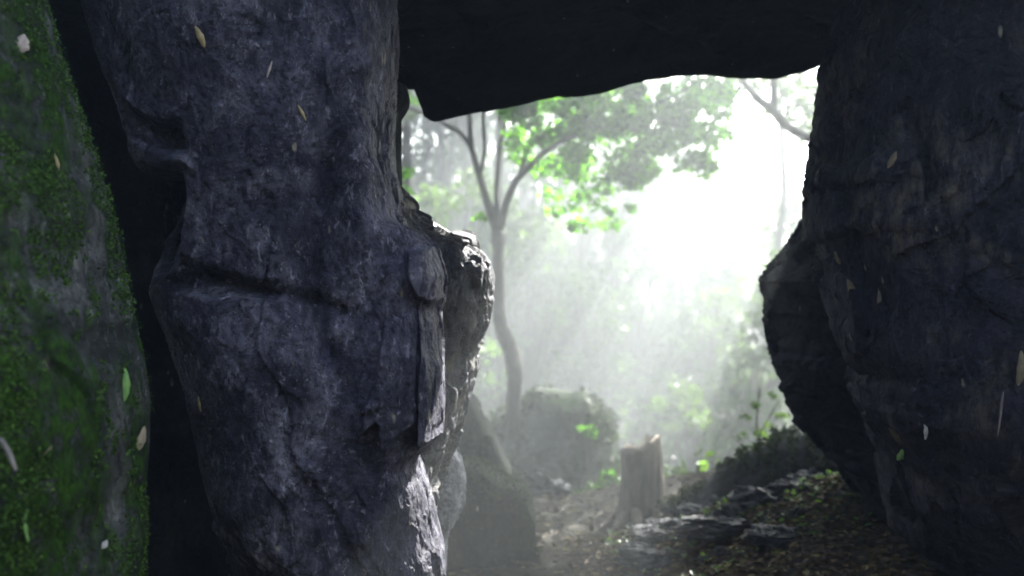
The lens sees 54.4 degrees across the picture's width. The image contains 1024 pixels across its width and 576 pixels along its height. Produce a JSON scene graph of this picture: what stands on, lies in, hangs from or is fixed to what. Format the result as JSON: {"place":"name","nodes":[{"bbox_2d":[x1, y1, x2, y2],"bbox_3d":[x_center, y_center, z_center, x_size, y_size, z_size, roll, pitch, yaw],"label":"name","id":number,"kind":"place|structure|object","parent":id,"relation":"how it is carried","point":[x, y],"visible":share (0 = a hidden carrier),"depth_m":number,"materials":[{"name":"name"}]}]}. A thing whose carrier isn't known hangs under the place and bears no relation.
{"place":"outdoors","nodes":[
{"label":"outdoors","id":0,"kind":"place"},
{"bbox_2d":[401,67,818,241],"label":"sky","id":1,"kind":"structure","parent":0,"point":[796,166],"materials":[{"name":"white"}]},
{"bbox_2d":[415,163,942,575],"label":"ground","id":2,"kind":"structure","parent":0,"point":[514,570],"depth_m":6.30,"materials":[{"name":"brown soil"}]},
{"bbox_2d":[0,0,153,575],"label":"mossy rock","id":3,"kind":"object","parent":2,"relation":"on","point":[71,347],"visible":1,"depth_m":2.21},
{"bbox_2d":[0,437,17,470],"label":"fallen twig","id":4,"kind":"object","parent":3,"relation":"on","point":[5,446],"visible":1,"depth_m":1.80,"materials":[{"name":"brown wood"}]},
{"bbox_2d":[15,34,29,52],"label":"fallen leaf","id":5,"kind":"object","parent":3,"relation":"on","point":[23,42],"visible":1,"depth_m":2.26,"materials":[{"name":"white plant"}]},
{"bbox_2d":[23,510,29,541],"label":"fallen leaf","id":6,"kind":"object","parent":3,"relation":"on","point":[26,531],"visible":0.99,"depth_m":2.01,"materials":[{"name":"green plant"}]},
{"bbox_2d":[54,154,59,170],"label":"fallen leaf","id":7,"kind":"object","parent":3,"relation":"on","point":[57,162],"visible":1,"depth_m":2.30,"materials":[{"name":"beige plant"}]},
{"bbox_2d":[102,540,107,548],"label":"fallen leaf","id":8,"kind":"object","parent":3,"relation":"on","point":[104,544],"visible":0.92,"depth_m":2.24,"materials":[{"name":"white plant"}]},
{"bbox_2d":[123,368,130,401],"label":"fallen leaf","id":9,"kind":"object","parent":3,"relation":"on","point":[126,384],"visible":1,"depth_m":2.42,"materials":[{"name":"green plant"}]},
{"bbox_2d":[136,426,145,449],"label":"fallen leaf","id":10,"kind":"object","parent":3,"relation":"on","point":[141,438],"visible":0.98,"depth_m":2.50,"materials":[{"name":"beige plant"}]},
{"bbox_2d":[57,32,227,575],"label":"cleft rock","id":11,"kind":"object","parent":2,"relation":"on","point":[184,539],"visible":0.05,"depth_m":4.00,"materials":[{"name":"black stone"}]},
{"bbox_2d":[81,0,447,575],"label":"rock pillar","id":12,"kind":"object","parent":2,"relation":"on","point":[298,288],"visible":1,"depth_m":2.74,"materials":[{"name":"grey stone"}]},
{"bbox_2d":[197,396,200,411],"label":"fallen leaf","id":13,"kind":"object","parent":12,"relation":"on","point":[198,403],"visible":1,"depth_m":2.79,"materials":[{"name":"brown plant"}]},
{"bbox_2d":[195,26,205,46],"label":"fallen leaf","id":14,"kind":"object","parent":12,"relation":"on","point":[200,36],"visible":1,"depth_m":2.71,"materials":[{"name":"yellow plant"}]},
{"bbox_2d":[266,61,271,77],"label":"fallen leaf","id":15,"kind":"object","parent":12,"relation":"on","point":[269,70],"visible":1,"depth_m":2.71,"materials":[{"name":"grey plant"}]},
{"bbox_2d":[298,105,305,120],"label":"fallen leaf","id":16,"kind":"object","parent":12,"relation":"on","point":[302,112],"visible":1,"depth_m":2.73,"materials":[{"name":"yellow plant"}]},
{"bbox_2d":[401,90,416,195],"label":"tree","id":17,"kind":"object","parent":2,"relation":"on","point":[407,141],"visible":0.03,"depth_m":13.93,"materials":[{"name":"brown plant"}]},
{"bbox_2d":[436,120,448,228],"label":"tree","id":18,"kind":"object","parent":2,"relation":"on","point":[440,140],"visible":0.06,"depth_m":18.99,"materials":[{"name":"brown plant"}]},
{"bbox_2d":[400,185,494,511],"bbox_3d":[-0.436,0.628,3.841,0.743,2.033,1.024,0,0,0],"label":"rock outcrop","id":19,"kind":"object","parent":2,"relation":"on","point":[468,307],"visible":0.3,"depth_m":3.56,"materials":[{"name":"grey stone"}]},
{"bbox_2d":[395,82,409,184],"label":"rock spur","id":20,"kind":"structure","parent":19,"relation":"on","point":[403,101],"depth_m":3.90,"materials":[{"name":"grey stone"}]},
{"bbox_2d":[437,447,465,575],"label":"boulder","id":21,"kind":"object","parent":2,"relation":"on","point":[452,502],"visible":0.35,"depth_m":4.22,"materials":[{"name":"grey stone"}]},
{"bbox_2d":[410,90,495,231],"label":"shrub","id":22,"kind":"object","parent":2,"relation":"on","point":[418,179],"visible":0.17,"depth_m":18.99,"materials":[{"name":"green plant"}]},
{"bbox_2d":[457,115,475,230],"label":"tree","id":23,"kind":"object","parent":2,"relation":"on","point":[468,215],"visible":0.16,"depth_m":18.91,"materials":[{"name":"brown plant"}]},
{"bbox_2d":[414,167,528,393],"bbox_3d":[-0.705,-0.058,16.059,2.427,3.669,2.396,0,0,-38],"label":"tree","id":24,"kind":"object","parent":2,"relation":"on","point":[435,197],"visible":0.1,"depth_m":15.54,"materials":[{"name":"green plant"}]},
{"bbox_2d":[401,111,553,243],"bbox_3d":[-0.693,-2.334,19.944,3.089,4.669,3.050,0,0,3],"label":"shrub","id":25,"kind":"object","parent":2,"relation":"on","point":[432,170],"visible":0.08,"depth_m":19.66,"materials":[{"name":"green plant"}]},
{"bbox_2d":[476,112,486,231],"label":"tree","id":26,"kind":"object","parent":2,"relation":"on","point":[480,144],"visible":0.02,"depth_m":19.78,"materials":[{"name":"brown plant"}]},
{"bbox_2d":[478,364,490,419],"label":"shrub","id":27,"kind":"object","parent":2,"relation":"on","point":[486,410],"visible":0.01,"depth_m":13.93,"materials":[{"name":"green plant"}]},
{"bbox_2d":[458,393,513,475],"bbox_3d":[-0.184,1.131,6.263,0.555,0.884,0.887,0,0,0],"label":"wedge boulder","id":28,"kind":"object","parent":2,"relation":"on","point":[478,438],"visible":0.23,"depth_m":6.00,"materials":[{"name":"grey stone"}]},
{"bbox_2d":[473,337,506,412],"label":"shrub","id":29,"kind":"object","parent":2,"relation":"on","point":[489,348],"visible":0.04,"depth_m":12.53,"materials":[{"name":"green plant"}]},
{"bbox_2d":[447,451,543,568],"bbox_3d":[-0.151,1.218,5.562,0.638,0.561,0.814,0,0,0],"label":"boulder","id":30,"kind":"object","parent":2,"relation":"on","point":[494,525],"visible":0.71,"depth_m":5.26,"materials":[{"name":"grey stone"}]},
{"bbox_2d":[491,111,506,406],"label":"tree","id":31,"kind":"object","parent":2,"relation":"on","point":[500,364],"visible":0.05,"depth_m":13.46,"materials":[{"name":"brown plant"}]},
{"bbox_2d":[522,131,529,210],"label":"tree","id":32,"kind":"object","parent":2,"relation":"on","point":[523,198],"visible":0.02,"depth_m":26.02,"materials":[{"name":"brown plant"}]},
{"bbox_2d":[486,108,577,243],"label":"shrub","id":33,"kind":"object","parent":2,"relation":"on","point":[525,187],"visible":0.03,"depth_m":25.62,"materials":[{"name":"green plant"}]},
{"bbox_2d":[476,208,590,396],"bbox_3d":[0.146,0.438,15.535,2.178,3.335,2.206,0,0,1],"label":"shrub","id":34,"kind":"object","parent":2,"relation":"on","point":[548,256],"visible":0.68,"depth_m":15.30,"materials":[{"name":"green plant"}]},
{"bbox_2d":[525,472,572,496],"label":"stone","id":35,"kind":"object","parent":2,"relation":"on","point":[547,485],"visible":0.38,"depth_m":7.52,"materials":[{"name":"grey stone"}]},
{"bbox_2d":[485,383,620,490],"bbox_3d":[0.355,2.107,9.845,1.571,2.304,2.622,0,0,0],"label":"hazy boulder","id":36,"kind":"object","parent":2,"relation":"on","point":[549,442],"visible":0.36,"depth_m":8.94,"materials":[{"name":"grey stone"}]},
{"bbox_2d":[479,137,636,343],"bbox_3d":[0.825,-1.071,18.479,2.868,4.336,2.832,0,0,33],"label":"shrub","id":37,"kind":"object","parent":2,"relation":"on","point":[567,190],"visible":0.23,"depth_m":18.52,"materials":[{"name":"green plant"}]},
{"bbox_2d":[402,75,741,453],"bbox_3d":[0.678,-1.493,9.335,4.268,8.192,3.154,0,0,0],"label":"tree","id":38,"kind":"object","parent":2,"relation":"on","point":[635,115],"visible":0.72,"depth_m":8.45,"materials":[{"name":"green plant"}]},
{"bbox_2d":[568,142,587,355],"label":"tree","id":39,"kind":"object","parent":2,"relation":"on","point":[579,247],"visible":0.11,"depth_m":17.73,"materials":[{"name":"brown plant"}]},
{"bbox_2d":[524,256,641,395],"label":"shrub","id":40,"kind":"object","parent":2,"relation":"on","point":[605,358],"visible":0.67,"depth_m":16.52,"materials":[{"name":"green plant"}]},
{"bbox_2d":[576,424,598,483],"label":"shrub","id":41,"kind":"object","parent":2,"relation":"on","point":[590,432],"visible":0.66,"depth_m":8.59,"materials":[{"name":"green plant"}]},
{"bbox_2d":[592,469,618,487],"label":"shrub","id":42,"kind":"object","parent":2,"relation":"on","point":[607,475],"visible":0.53,"depth_m":8.20,"materials":[{"name":"green plant"}]},
{"bbox_2d":[421,208,791,493],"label":"undergrowth","id":43,"kind":"object","parent":2,"relation":"on","point":[703,464],"visible":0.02,"depth_m":16.46,"materials":[{"name":"green plant"}]},
{"bbox_2d":[544,78,694,289],"bbox_3d":[2.594,-3.039,26.062,4.412,6.670,4.357,0,0,15],"label":"shrub","id":44,"kind":"object","parent":2,"relation":"on","point":[655,86],"visible":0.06,"depth_m":25.43,"materials":[{"name":"green plant"}]},
{"bbox_2d":[593,79,659,346],"bbox_3d":[2.012,-3.619,18.962,3.342,10.047,5.175,0,0,11],"label":"tree","id":45,"kind":"object","parent":2,"relation":"on","point":[614,281],"visible":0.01,"depth_m":18.78,"materials":[{"name":"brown plant"}]},
{"bbox_2d":[610,433,664,529],"bbox_3d":[0.767,1.243,6.282,0.542,0.601,0.599,0,0,0],"label":"tree stump","id":46,"kind":"object","parent":2,"relation":"on","point":[642,488],"visible":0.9,"depth_m":6.26,"materials":[{"name":"grey wood"}]},
{"bbox_2d":[615,540,661,565],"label":"stone","id":47,"kind":"object","parent":2,"relation":"on","point":[630,553],"visible":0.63,"depth_m":4.93,"materials":[{"name":"grey stone"}]},
{"bbox_2d":[583,154,705,355],"bbox_3d":[2.334,-0.705,18.953,2.614,4.002,2.648,0,0,6],"label":"tree","id":48,"kind":"object","parent":2,"relation":"on","point":[634,336],"visible":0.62,"depth_m":18.60,"materials":[{"name":"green plant"}]},
{"bbox_2d":[642,564,647,575],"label":"pebble","id":49,"kind":"object","parent":2,"relation":"on","point":[643,574],"visible":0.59,"depth_m":4.80,"materials":[{"name":"stone"}]},
{"bbox_2d":[646,540,655,544],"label":"pebble","id":50,"kind":"object","parent":2,"relation":"on","point":[651,542],"visible":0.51,"depth_m":5.04,"materials":[{"name":"stone"}]},
{"bbox_2d":[446,471,859,575],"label":"leaf litter","id":51,"kind":"object","parent":2,"relation":"on","point":[554,548],"visible":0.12,"depth_m":6.11,"materials":[{"name":"brown plant"}]},
{"bbox_2d":[629,517,685,542],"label":"stone","id":52,"kind":"object","parent":2,"relation":"on","point":[649,530],"visible":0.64,"depth_m":5.14,"materials":[{"name":"grey stone"}]},
{"bbox_2d":[658,549,669,557],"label":"pebble","id":53,"kind":"object","parent":2,"relation":"on","point":[665,553],"visible":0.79,"depth_m":4.88,"materials":[{"name":"stone"}]},
{"bbox_2d":[623,75,716,280],"bbox_3d":[4.959,-4.032,27.009,5.174,10.721,4.454,0,0,-24],"label":"tree","id":54,"kind":"object","parent":2,"relation":"on","point":[677,81],"visible":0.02,"depth_m":27.80,"materials":[{"name":"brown plant"}]},
{"bbox_2d":[662,547,680,552],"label":"pebble","id":55,"kind":"object","parent":2,"relation":"on","point":[669,548],"visible":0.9,"depth_m":4.91,"materials":[{"name":"stone"}]},
{"bbox_2d":[595,121,759,335],"bbox_3d":[3.525,-1.206,22.017,3.309,5.003,3.268,0,0,38],"label":"shrub","id":56,"kind":"object","parent":2,"relation":"on","point":[680,191],"visible":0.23,"depth_m":21.52,"materials":[{"name":"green plant"}]},
{"bbox_2d":[669,533,685,539],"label":"pebble","id":57,"kind":"object","parent":2,"relation":"on","point":[678,536],"visible":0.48,"depth_m":5.01,"materials":[{"name":"stone"}]},
{"bbox_2d":[672,502,702,518],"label":"stone","id":58,"kind":"object","parent":2,"relation":"on","point":[687,508],"visible":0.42,"depth_m":5.46,"materials":[{"name":"grey stone"}]},
{"bbox_2d":[625,486,754,572],"bbox_3d":[1.089,1.397,5.202,1.286,0.560,1.219,0,0,0],"label":"rock","id":59,"kind":"object","parent":2,"relation":"on","point":[658,562],"visible":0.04,"depth_m":4.83,"materials":[{"name":"stone"}]},
{"bbox_2d":[645,381,740,471],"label":"shrub","id":60,"kind":"object","parent":2,"relation":"on","point":[695,418],"visible":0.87,"depth_m":13.87,"materials":[{"name":"green plant"}]},
{"bbox_2d":[641,219,749,375],"bbox_3d":[3.368,0.266,19.313,2.415,3.134,2.487,0,0,14],"label":"shrub","id":61,"kind":"object","parent":2,"relation":"on","point":[725,271],"visible":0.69,"depth_m":18.96,"materials":[{"name":"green plant"}]},
{"bbox_2d":[691,553,711,564],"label":"pebble","id":62,"kind":"object","parent":2,"relation":"on","point":[700,559],"visible":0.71,"depth_m":4.66,"materials":[{"name":"stone"}]},
{"bbox_2d":[695,495,724,507],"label":"stone","id":63,"kind":"object","parent":2,"relation":"on","point":[704,501],"visible":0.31,"depth_m":5.87,"materials":[{"name":"grey stone"}]},
{"bbox_2d":[672,514,751,541],"bbox_3d":[1.043,1.190,4.901,0.504,0.149,0.328,0,0,0],"label":"stone","id":64,"kind":"object","parent":2,"relation":"on","point":[709,527],"visible":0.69,"depth_m":4.84,"materials":[{"name":"grey stone"}]},
{"bbox_2d":[711,546,731,558],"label":"pebble","id":65,"kind":"object","parent":2,"relation":"on","point":[719,551],"visible":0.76,"depth_m":4.65,"materials":[{"name":"stone"}]},
{"bbox_2d":[713,503,748,517],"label":"stone","id":66,"kind":"object","parent":2,"relation":"on","point":[733,510],"visible":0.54,"depth_m":4.99,"materials":[{"name":"grey stone"}]},
{"bbox_2d":[673,103,795,343],"bbox_3d":[5.796,-1.674,27.096,4.412,6.670,4.357,0,0,-13],"label":"shrub","id":67,"kind":"object","parent":2,"relation":"on","point":[769,151],"visible":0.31,"depth_m":26.21,"materials":[{"name":"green plant"}]},
{"bbox_2d":[603,469,871,575],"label":"leaf scraps","id":68,"kind":"object","parent":2,"relation":"on","point":[706,511],"visible":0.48,"depth_m":4.83,"materials":[{"name":"plant"}]},
{"bbox_2d":[692,285,784,425],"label":"shrub","id":69,"kind":"object","parent":2,"relation":"on","point":[717,398],"visible":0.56,"depth_m":16.20,"materials":[{"name":"green plant"}]},
{"bbox_2d":[648,429,839,515],"bbox_3d":[1.488,1.188,6.204,1.538,0.698,0.610,0,0,18],"label":"boulder","id":70,"kind":"object","parent":2,"relation":"on","point":[761,464],"visible":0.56,"depth_m":6.05,"materials":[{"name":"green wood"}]},
{"bbox_2d":[726,485,777,510],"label":"stone","id":71,"kind":"object","parent":2,"relation":"on","point":[749,497],"visible":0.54,"depth_m":5.05,"materials":[{"name":"grey stone"}]},
{"bbox_2d":[561,474,946,575],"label":"leaf litter","id":72,"kind":"object","parent":2,"relation":"on","point":[853,531],"visible":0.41,"depth_m":4.51,"materials":[{"name":"brown plant"}]},
{"bbox_2d":[705,181,803,384],"bbox_3d":[5.353,0.064,20.064,2.832,4.336,2.868,0,0,27],"label":"shrub","id":73,"kind":"object","parent":2,"relation":"on","point":[794,208],"visible":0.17,"depth_m":19.84,"materials":[{"name":"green plant"}]},
{"bbox_2d":[696,73,816,423],"bbox_3d":[4.616,-1.821,16.488,3.712,8.934,4.312,0,0,-32],"label":"tree","id":74,"kind":"object","parent":2,"relation":"on","point":[781,214],"visible":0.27,"depth_m":17.24,"materials":[{"name":"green plant"}]},
{"bbox_2d":[724,388,791,465],"bbox_3d":[1.875,1.233,7.587,0.516,0.957,0.180,0,0,0],"label":"sapling","id":75,"kind":"object","parent":2,"relation":"on","point":[759,432],"visible":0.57,"depth_m":7.59,"materials":[{"name":"green plant"}]},
{"bbox_2d":[758,512,771,522],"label":"pebble","id":76,"kind":"object","parent":2,"relation":"on","point":[764,514],"visible":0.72,"depth_m":4.82,"materials":[{"name":"stone"}]},
{"bbox_2d":[737,249,802,433],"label":"shrub","id":77,"kind":"object","parent":2,"relation":"on","point":[749,314],"visible":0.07,"depth_m":15.18,"materials":[{"name":"green plant"}]},
{"bbox_2d":[741,522,799,550],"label":"stone","id":78,"kind":"object","parent":2,"relation":"on","point":[763,533],"visible":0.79,"depth_m":4.54,"materials":[{"name":"grey stone"}]},
{"bbox_2d":[739,79,809,142],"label":"tree","id":79,"kind":"object","parent":2,"relation":"on","point":[774,113],"visible":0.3,"depth_m":7.48,"materials":[{"name":"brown plant"}]},
{"bbox_2d":[732,67,817,146],"bbox_3d":[4.716,-1.301,12.231,4.729,8.903,4.795,0,0,20],"label":"tree","id":80,"kind":"object","parent":2,"relation":"on","point":[787,92],"visible":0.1,"depth_m":13.21,"materials":[{"name":"green plant"}]},
{"bbox_2d":[770,490,782,496],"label":"pebble","id":81,"kind":"object","parent":2,"relation":"on","point":[776,493],"visible":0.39,"depth_m":5.03,"materials":[{"name":"stone"}]},
{"bbox_2d":[771,495,790,506],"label":"pebble","id":82,"kind":"object","parent":2,"relation":"on","point":[780,498],"visible":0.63,"depth_m":4.94,"materials":[{"name":"stone"}]},
{"bbox_2d":[775,513,787,523],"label":"pebble","id":83,"kind":"object","parent":2,"relation":"on","point":[777,517],"visible":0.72,"depth_m":4.74,"materials":[{"name":"stone"}]},
{"bbox_2d":[776,510,788,515],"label":"pebble","id":84,"kind":"object","parent":2,"relation":"on","point":[783,511],"visible":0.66,"depth_m":4.79,"materials":[{"name":"stone"}]},
{"bbox_2d":[762,423,803,443],"bbox_3d":[1.995,1.246,6.577,1.266,0.724,1.724,0,0,0],"label":"mossy mound","id":85,"kind":"object","parent":2,"relation":"on","point":[784,431],"visible":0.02,"depth_m":6.60,"materials":[{"name":"green plant"}]},
{"bbox_2d":[763,479,805,494],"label":"stone","id":86,"kind":"object","parent":2,"relation":"on","point":[781,485],"visible":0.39,"depth_m":5.14,"materials":[{"name":"grey stone"}]},
{"bbox_2d":[788,505,811,518],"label":"pebble","id":87,"kind":"object","parent":2,"relation":"on","point":[797,510],"visible":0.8,"depth_m":4.74,"materials":[{"name":"stone"}]},
{"bbox_2d":[786,468,821,481],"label":"stone","id":88,"kind":"object","parent":2,"relation":"on","point":[802,473],"visible":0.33,"depth_m":5.48,"materials":[{"name":"grey stone"}]},
{"bbox_2d":[798,483,811,493],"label":"pebble","id":89,"kind":"object","parent":2,"relation":"on","point":[804,486],"visible":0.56,"depth_m":5.05,"materials":[{"name":"stone"}]},
{"bbox_2d":[758,219,887,525],"bbox_3d":[1.858,0.409,4.687,1.340,1.538,1.310,0,0,0],"label":"overhanging boulder","id":90,"kind":"object","parent":2,"relation":"on","point":[809,363],"visible":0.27,"depth_m":4.47,"materials":[{"name":"grey stone"}]},
{"bbox_2d":[801,0,1023,575],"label":"rock wall","id":91,"kind":"structure","parent":2,"relation":"on","point":[924,233],"depth_m":3.12,"materials":[{"name":"grey stone"}]},
{"bbox_2d":[48,0,846,121],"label":"roof slab","id":92,"kind":"structure","parent":91,"relation":"on","point":[458,58],"depth_m":4.18,"materials":[{"name":"black stone"}]},
{"bbox_2d":[834,251,840,264],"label":"fallen leaf","id":93,"kind":"object","parent":91,"relation":"on","point":[838,260],"visible":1,"depth_m":3.38,"materials":[{"name":"grey plant"}]},
{"bbox_2d":[846,279,855,291],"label":"fallen leaf","id":94,"kind":"object","parent":91,"relation":"on","point":[849,283],"visible":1,"depth_m":3.32,"materials":[{"name":"grey plant"}]},
{"bbox_2d":[877,288,881,302],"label":"fallen leaf","id":95,"kind":"object","parent":91,"relation":"on","point":[879,297],"visible":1,"depth_m":3.27,"materials":[{"name":"grey plant"}]},
{"bbox_2d":[887,151,896,167],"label":"fallen leaf","id":96,"kind":"object","parent":91,"relation":"on","point":[891,160],"visible":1,"depth_m":3.10,"materials":[{"name":"grey plant"}]},
{"bbox_2d":[889,428,902,444],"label":"fallen leaf","id":97,"kind":"object","parent":91,"relation":"on","point":[895,436],"visible":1,"depth_m":3.37,"materials":[{"name":"brown plant"}]},
{"bbox_2d":[896,449,903,460],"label":"fallen leaf","id":98,"kind":"object","parent":91,"relation":"on","point":[900,455],"visible":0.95,"depth_m":3.42,"materials":[{"name":"green plant"}]},
{"bbox_2d":[924,424,927,439],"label":"fallen leaf","id":99,"kind":"object","parent":91,"relation":"on","point":[925,431],"visible":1,"depth_m":3.14,"materials":[{"name":"grey plant"}]},
{"bbox_2d":[997,392,1003,435],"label":"fallen twig","id":100,"kind":"object","parent":91,"relation":"on","point":[1000,409],"visible":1,"depth_m":2.94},
{"bbox_2d":[1016,350,1023,385],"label":"fallen leaf","id":101,"kind":"object","parent":91,"relation":"on","point":[1020,372],"visible":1,"depth_m":2.98,"materials":[{"name":"beige plant"}]}
]}

